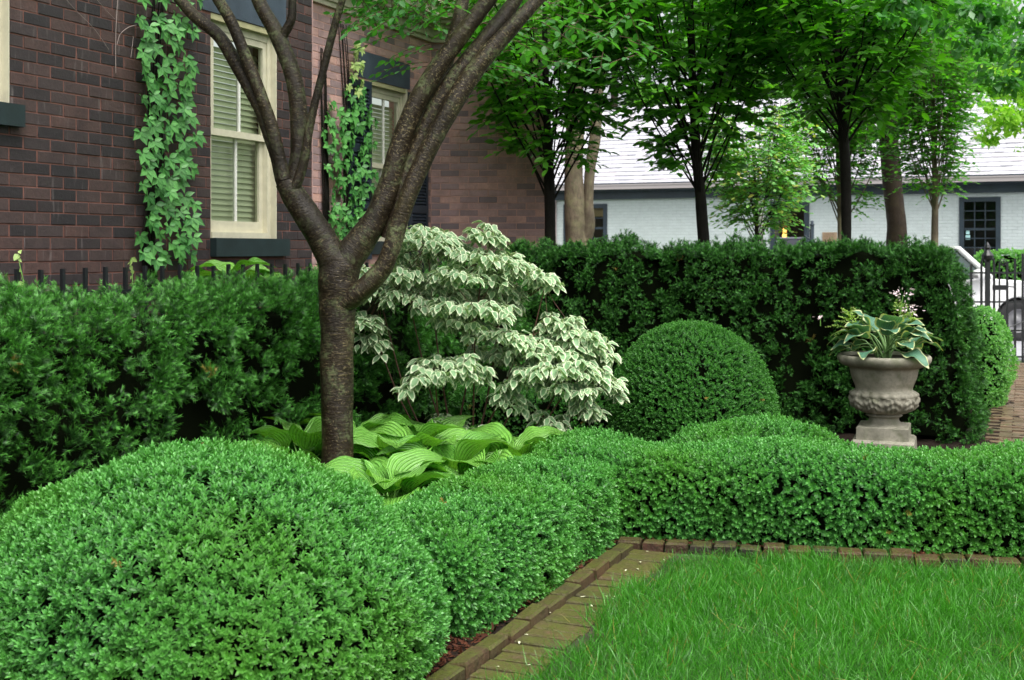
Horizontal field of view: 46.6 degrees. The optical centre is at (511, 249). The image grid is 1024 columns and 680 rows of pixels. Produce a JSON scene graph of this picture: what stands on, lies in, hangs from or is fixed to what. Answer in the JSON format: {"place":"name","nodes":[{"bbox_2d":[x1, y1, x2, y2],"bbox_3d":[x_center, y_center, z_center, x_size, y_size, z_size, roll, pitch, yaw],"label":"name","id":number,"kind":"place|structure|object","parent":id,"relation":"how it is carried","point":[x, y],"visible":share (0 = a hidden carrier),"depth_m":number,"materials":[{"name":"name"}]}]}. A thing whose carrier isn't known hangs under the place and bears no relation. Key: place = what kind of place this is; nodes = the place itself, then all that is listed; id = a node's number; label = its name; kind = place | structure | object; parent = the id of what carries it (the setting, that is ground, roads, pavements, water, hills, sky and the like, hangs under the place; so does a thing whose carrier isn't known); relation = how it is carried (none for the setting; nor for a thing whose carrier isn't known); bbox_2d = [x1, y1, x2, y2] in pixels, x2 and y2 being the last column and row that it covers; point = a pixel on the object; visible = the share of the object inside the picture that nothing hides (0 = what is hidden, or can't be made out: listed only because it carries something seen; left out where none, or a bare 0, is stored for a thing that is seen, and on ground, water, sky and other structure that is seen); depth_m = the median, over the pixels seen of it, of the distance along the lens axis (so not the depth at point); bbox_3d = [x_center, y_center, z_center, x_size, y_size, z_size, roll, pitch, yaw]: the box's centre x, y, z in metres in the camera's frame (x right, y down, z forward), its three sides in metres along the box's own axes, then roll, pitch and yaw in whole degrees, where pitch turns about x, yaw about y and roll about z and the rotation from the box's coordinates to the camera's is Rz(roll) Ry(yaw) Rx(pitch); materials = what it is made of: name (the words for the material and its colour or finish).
{"place":"outdoors","nodes":[
{"label":"outdoors","id":0,"kind":"place"},
{"bbox_2d":[448,380,618,436],"bbox_3d":[0.202,1.301,8.941,1.429,0.627,0.526,0,0,8],"label":"boxwood hedge","id":1,"kind":"object","parent":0,"point":[516,425],"visible":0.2,"depth_m":8.83,"materials":[{"name":"green plant"}]},
{"bbox_2d":[466,549,713,679],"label":"path","id":2,"kind":"structure","parent":0,"point":[562,624],"depth_m":5.00,"materials":[{"name":"brown brick"}]},
{"bbox_2d":[211,0,1023,237],"label":"sky","id":3,"kind":"structure","parent":0,"point":[376,101],"materials":[{"name":"white"}]},
{"bbox_2d":[475,543,1023,679],"bbox_3d":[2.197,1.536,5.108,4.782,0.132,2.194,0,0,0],"label":"grass","id":4,"kind":"structure","parent":0,"point":[906,599],"depth_m":4.97,"materials":[{"name":"green plant"}]},
{"bbox_2d":[505,360,1021,625],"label":"ground","id":5,"kind":"structure","parent":0,"point":[762,549],"depth_m":6.39,"materials":[{"name":"brown soil"}]},
{"bbox_2d":[0,0,549,365],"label":"brick house","id":6,"kind":"structure","parent":5,"relation":"on","point":[73,110],"depth_m":8.61,"materials":[{"name":"brown brick"}]},
{"bbox_2d":[0,0,8,102],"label":"window","id":7,"kind":"structure","parent":6,"relation":"in","point":[4,4],"depth_m":6.97,"materials":[{"name":"beige paint"}]},
{"bbox_2d":[67,0,135,72],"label":"dead vine","id":8,"kind":"object","parent":6,"relation":"attached to","point":[115,32],"visible":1,"depth_m":7.78,"materials":[{"name":"brown plant"}]},
{"bbox_2d":[133,0,206,286],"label":"wall creeper","id":9,"kind":"object","parent":6,"relation":"attached to","point":[161,180],"depth_m":8.15,"materials":[{"name":"green plant"}]},
{"bbox_2d":[211,13,276,238],"bbox_3d":[-2.123,-0.912,9.124,0.191,1.655,0.820,0,0,23],"label":"window","id":10,"kind":"structure","parent":6,"relation":"in","point":[262,224],"depth_m":9.25,"materials":[{"name":"beige paint"}]},
{"bbox_2d":[320,48,344,237],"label":"wall creeper","id":11,"kind":"object","parent":6,"relation":"attached to","point":[326,150],"depth_m":11.37,"materials":[{"name":"green plant"}]},
{"bbox_2d":[335,23,380,239],"bbox_3d":[-1.532,-1.045,11.812,0.153,2.336,0.868,0,0,24],"label":"wall creeper","id":12,"kind":"object","parent":6,"relation":"attached to","point":[362,171],"depth_m":11.73,"materials":[{"name":"green plant"}]},
{"bbox_2d":[368,80,407,240],"bbox_3d":[-1.384,-0.912,12.572,0.191,1.655,0.815,0,0,23],"label":"window","id":13,"kind":"structure","parent":6,"relation":"in","point":[385,92],"depth_m":12.67,"materials":[{"name":"beige paint"}]},
{"bbox_2d":[425,543,632,679],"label":"brick edging","id":14,"kind":"object","parent":5,"relation":"on","point":[466,664],"visible":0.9,"depth_m":5.00,"materials":[{"name":"brown brick"}]},
{"bbox_2d":[611,70,688,106],"bbox_3d":[3.430,-3.494,38.913,4.732,10.188,3.297,0,0,14],"label":"background tree","id":15,"kind":"object","parent":5,"relation":"on","point":[645,99],"visible":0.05,"depth_m":38.41,"materials":[{"name":"green plant"}]},
{"bbox_2d":[419,401,1023,679],"bbox_3d":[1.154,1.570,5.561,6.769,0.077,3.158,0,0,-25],"label":"mulch","id":16,"kind":"object","parent":5,"relation":"on","point":[456,647],"visible":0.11,"depth_m":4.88,"materials":[{"name":"brown soil"}]},
{"bbox_2d":[0,436,452,679],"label":"boxwood mound","id":17,"kind":"object","parent":16,"relation":"on","point":[218,559],"visible":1,"depth_m":3.89,"materials":[{"name":"green plant"}]},
{"bbox_2d":[14,260,441,334],"bbox_3d":[-1.986,0.825,7.492,0.021,1.465,7.804,0,0,23],"label":"iron fence","id":18,"kind":"object","parent":16,"relation":"on","point":[125,290],"visible":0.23,"depth_m":7.04,"materials":[{"name":"black metal"}]},
{"bbox_2d":[13,250,23,286],"bbox_3d":[-2.550,0.100,6.144,0.041,0.196,0.040,0,0,28],"label":"vine tip","id":19,"kind":"object","parent":18,"relation":"attached to","point":[16,256],"visible":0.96,"depth_m":6.14,"materials":[{"name":"green plant"}]},
{"bbox_2d":[128,257,136,284],"bbox_3d":[-2.204,0.128,6.897,0.051,0.169,0.032,0,0,0],"label":"vine tip","id":20,"kind":"object","parent":18,"relation":"attached to","point":[130,262],"visible":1,"depth_m":6.90,"materials":[{"name":"green plant"}]},
{"bbox_2d":[176,257,280,314],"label":"hosta","id":21,"kind":"object","parent":16,"relation":"on","point":[220,265],"visible":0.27,"depth_m":8.31,"materials":[{"name":"green plant"}]},
{"bbox_2d":[0,254,547,564],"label":"yew hedge","id":22,"kind":"object","parent":16,"relation":"on","point":[75,401],"visible":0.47,"depth_m":6.45,"materials":[{"name":"green plant"}]},
{"bbox_2d":[240,416,368,464],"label":"hosta","id":23,"kind":"object","parent":16,"relation":"on","point":[309,437],"visible":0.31,"depth_m":7.09,"materials":[{"name":"green plant"}]},
{"bbox_2d":[295,412,413,459],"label":"hosta","id":24,"kind":"object","parent":16,"relation":"on","point":[381,418],"visible":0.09,"depth_m":7.47,"materials":[{"name":"green plant"}]},
{"bbox_2d":[324,448,460,506],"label":"hosta","id":25,"kind":"object","parent":16,"relation":"on","point":[378,472],"visible":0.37,"depth_m":6.54,"materials":[{"name":"green plant"}]},
{"bbox_2d":[353,418,467,489],"bbox_3d":[-0.613,1.304,7.145,0.992,0.562,1.029,0,0,0],"label":"hosta","id":26,"kind":"object","parent":16,"relation":"on","point":[369,444],"visible":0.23,"depth_m":7.12,"materials":[{"name":"green plant"}]},
{"bbox_2d":[173,0,668,465],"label":"garden tree","id":27,"kind":"object","parent":16,"relation":"on","point":[442,90],"visible":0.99,"depth_m":6.79,"materials":[{"name":"brown plant"}]},
{"bbox_2d":[383,414,474,436],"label":"hosta","id":28,"kind":"object","parent":16,"relation":"on","point":[459,420],"visible":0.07,"depth_m":7.72,"materials":[{"name":"green plant"}]},
{"bbox_2d":[376,431,521,497],"bbox_3d":[-0.286,1.326,6.860,1.057,0.519,0.974,0,0,25],"label":"hosta","id":29,"kind":"object","parent":16,"relation":"on","point":[468,450],"visible":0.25,"depth_m":6.77,"materials":[{"name":"green plant"}]},
{"bbox_2d":[354,220,629,431],"bbox_3d":[-0.206,0.702,7.888,1.979,1.814,1.109,0,0,0],"label":"dogwood shrub","id":30,"kind":"object","parent":16,"relation":"on","point":[561,364],"visible":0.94,"depth_m":7.84,"materials":[{"name":"white plant"}]},
{"bbox_2d":[386,430,630,641],"bbox_3d":[0.024,1.353,5.963,0.792,0.567,2.526,0,0,24],"label":"boxwood hedge","id":31,"kind":"object","parent":16,"relation":"on","point":[501,539],"visible":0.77,"depth_m":5.40,"materials":[{"name":"green plant"}]},
{"bbox_2d":[457,422,566,456],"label":"hosta","id":32,"kind":"object","parent":16,"relation":"on","point":[527,440],"visible":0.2,"depth_m":7.41,"materials":[{"name":"green plant"}]},
{"bbox_2d":[410,0,685,248],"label":"hornbeam tree","id":33,"kind":"object","parent":16,"relation":"on","point":[578,112],"visible":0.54,"depth_m":12.20,"materials":[{"name":"green plant"}]},
{"bbox_2d":[604,318,780,442],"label":"boxwood dome","id":34,"kind":"structure","parent":16,"relation":"on","point":[677,378],"depth_m":8.30,"materials":[{"name":"green plant"}]},
{"bbox_2d":[561,0,831,246],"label":"hornbeam tree","id":35,"kind":"object","parent":16,"relation":"on","point":[720,91],"visible":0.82,"depth_m":11.62,"materials":[{"name":"green plant"}]},
{"bbox_2d":[505,228,994,444],"bbox_3d":[1.955,0.745,10.832,4.547,1.919,1.028,0,0,23],"label":"yew hedge","id":36,"kind":"object","parent":16,"relation":"on","point":[767,304],"visible":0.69,"depth_m":10.39,"materials":[{"name":"green plant"}]},
{"bbox_2d":[666,411,849,454],"bbox_3d":[1.561,1.344,7.558,1.309,0.589,0.903,0,0,0],"label":"boxwood bush","id":37,"kind":"object","parent":16,"relation":"on","point":[781,425],"visible":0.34,"depth_m":7.52,"materials":[{"name":"green plant"}]},
{"bbox_2d":[544,425,1023,558],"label":"boxwood hedge","id":38,"kind":"object","parent":16,"relation":"on","point":[794,490],"visible":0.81,"depth_m":6.28,"materials":[{"name":"green plant"}]},
{"bbox_2d":[700,0,972,242],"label":"hornbeam tree","id":39,"kind":"object","parent":16,"relation":"on","point":[861,31],"visible":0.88,"depth_m":11.02,"materials":[{"name":"green plant"}]},
{"bbox_2d":[837,351,931,449],"bbox_3d":[2.834,1.200,9.050,0.691,0.800,0.691,0,0,0],"label":"stone urn","id":40,"kind":"object","parent":16,"relation":"on","point":[883,395],"visible":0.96,"depth_m":8.86,"materials":[{"name":"stone"}]},
{"bbox_2d":[825,307,864,336],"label":"fern","id":41,"kind":"object","parent":40,"relation":"in","point":[849,315],"visible":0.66,"depth_m":9.20,"materials":[{"name":"green plant"}]},
{"bbox_2d":[829,310,942,368],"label":"hosta","id":42,"kind":"object","parent":40,"relation":"in","point":[884,325],"visible":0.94,"depth_m":8.95,"materials":[{"name":"green plant"}]},
{"bbox_2d":[889,287,914,315],"bbox_3d":[3.017,0.468,9.186,0.195,0.373,0.142,0,0,19],"label":"flower head","id":43,"kind":"object","parent":42,"relation":"on","point":[902,297],"visible":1,"depth_m":9.17},
{"bbox_2d":[900,304,924,347],"bbox_3d":[3.062,0.590,9.165,0.233,0.339,0.144,0,0,0],"label":"flower head","id":44,"kind":"object","parent":42,"relation":"on","point":[909,312],"visible":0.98,"depth_m":9.17},
{"bbox_2d":[892,299,920,323],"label":"fern","id":45,"kind":"object","parent":40,"relation":"in","point":[911,314],"visible":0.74,"depth_m":9.21,"materials":[{"name":"green plant"}]},
{"bbox_2d":[876,0,1023,99],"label":"overhanging tree","id":46,"kind":"object","parent":16,"relation":"on","point":[980,43],"visible":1,"depth_m":9.07,"materials":[{"name":"green plant"}]},
{"bbox_2d":[958,304,1019,407],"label":"boxwood bush","id":47,"kind":"object","parent":16,"relation":"on","point":[1000,345],"visible":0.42,"depth_m":11.94,"materials":[{"name":"green plant"}]},
{"bbox_2d":[662,0,822,100],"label":"background tree","id":48,"kind":"object","parent":5,"relation":"on","point":[768,84],"visible":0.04,"depth_m":39.85,"materials":[{"name":"green plant"}]},
{"bbox_2d":[691,101,838,241],"bbox_3d":[3.200,-0.150,15.191,1.950,3.501,1.999,0,0,0],"label":"pale green tree","id":49,"kind":"object","parent":5,"relation":"on","point":[779,175],"visible":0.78,"depth_m":14.96,"materials":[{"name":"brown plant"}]},
{"bbox_2d":[551,89,1023,258],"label":"white building","id":50,"kind":"structure","parent":5,"relation":"on","point":[632,193],"depth_m":28.87,"materials":[{"name":"grey paint"}]},
{"bbox_2d":[563,204,606,244],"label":"window","id":51,"kind":"structure","parent":50,"relation":"in","point":[600,210],"depth_m":31.16,"materials":[{"name":"blue paint"}]},
{"bbox_2d":[770,201,808,252],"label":"window","id":52,"kind":"structure","parent":50,"relation":"in","point":[803,216],"depth_m":29.22,"materials":[{"name":"glass"}]},
{"bbox_2d":[822,232,836,241],"bbox_3d":[7.670,-0.297,28.677,0.348,0.238,0.027,0,0,23],"label":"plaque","id":53,"kind":"object","parent":50,"relation":"attached to","point":[827,235],"visible":0.85,"depth_m":28.67,"materials":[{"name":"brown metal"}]},
{"bbox_2d":[959,197,1000,258],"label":"window","id":54,"kind":"structure","parent":50,"relation":"in","point":[979,217],"depth_m":28.08,"materials":[{"name":"blue paint"}]},
{"bbox_2d":[617,536,1023,571],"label":"brick edging","id":55,"kind":"object","parent":5,"relation":"on","point":[655,545],"visible":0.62,"depth_m":6.12,"materials":[{"name":"brown brick"}]},
{"bbox_2d":[769,53,913,239],"bbox_3d":[4.488,-0.618,16.523,1.718,4.436,1.926,0,0,-39],"label":"young tree","id":56,"kind":"object","parent":5,"relation":"on","point":[857,142],"visible":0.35,"depth_m":16.39,"materials":[{"name":"green plant"}]},
{"bbox_2d":[864,25,998,245],"bbox_3d":[5.683,-0.700,16.101,1.602,4.600,1.724,0,0,37],"label":"young tree","id":57,"kind":"object","parent":5,"relation":"on","point":[954,87],"visible":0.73,"depth_m":15.88,"materials":[{"name":"green plant"}]},
{"bbox_2d":[934,0,1023,103],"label":"background tree","id":58,"kind":"object","parent":5,"relation":"on","point":[987,90],"visible":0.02,"depth_m":41.80,"materials":[{"name":"green plant"}]},
{"bbox_2d":[974,247,1023,280],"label":"clipped hedge","id":59,"kind":"object","parent":5,"relation":"on","point":[1009,256],"visible":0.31,"depth_m":24.68,"materials":[{"name":"green plant"}]},
{"bbox_2d":[983,363,1023,447],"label":"brick walk","id":60,"kind":"structure","parent":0,"point":[1016,394],"depth_m":11.31,"materials":[{"name":"brown brick"}]},
{"bbox_2d":[969,242,1023,362],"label":"iron gate","id":61,"kind":"structure","parent":60,"relation":"on","point":[987,255],"depth_m":16.89,"materials":[{"name":"black"}]},
{"bbox_2d":[1010,341,1020,359],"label":"street","id":62,"kind":"structure","parent":0,"point":[1018,348],"depth_m":19.10,"materials":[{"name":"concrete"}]},
{"bbox_2d":[549,0,687,245],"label":"forked tree","id":63,"kind":"object","parent":62,"relation":"on","point":[579,211],"visible":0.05,"depth_m":17.41,"materials":[{"name":"grey plant"}]},
{"bbox_2d":[758,201,763,243],"bbox_3d":[5.023,0.290,24.000,0.130,2.620,0.130,0,0,0],"label":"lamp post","id":64,"kind":"object","parent":62,"relation":"on","point":[761,224],"visible":0.07,"depth_m":23.95,"materials":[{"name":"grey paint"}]},
{"bbox_2d":[696,0,1023,246],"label":"brown trunk tree","id":65,"kind":"object","parent":62,"relation":"on","point":[895,216],"visible":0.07,"depth_m":18.38,"materials":[{"name":"green plant"}]},
{"bbox_2d":[815,246,1020,340],"bbox_3d":[7.560,0.770,21.393,4.468,1.660,2.031,0,0,0],"label":"parked car","id":66,"kind":"object","parent":62,"relation":"on","point":[966,259],"visible":0.12,"depth_m":20.63,"materials":[{"name":"white paint"}]},
{"bbox_2d":[963,44,1023,151],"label":"yellow tree","id":67,"kind":"object","parent":62,"relation":"on","point":[1011,118],"visible":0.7,"depth_m":22.42,"materials":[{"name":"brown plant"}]},
{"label":"door step","id":68,"kind":"object","parent":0,"visible":0},
{"bbox_2d":[803,220,814,245],"bbox_3d":[6.969,0.456,27.879,0.270,2.288,0.114,0,0,0],"label":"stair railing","id":69,"kind":"object","parent":68,"relation":"on","point":[812,224],"visible":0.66,"depth_m":27.84,"materials":[{"name":"metal"}]}
]}

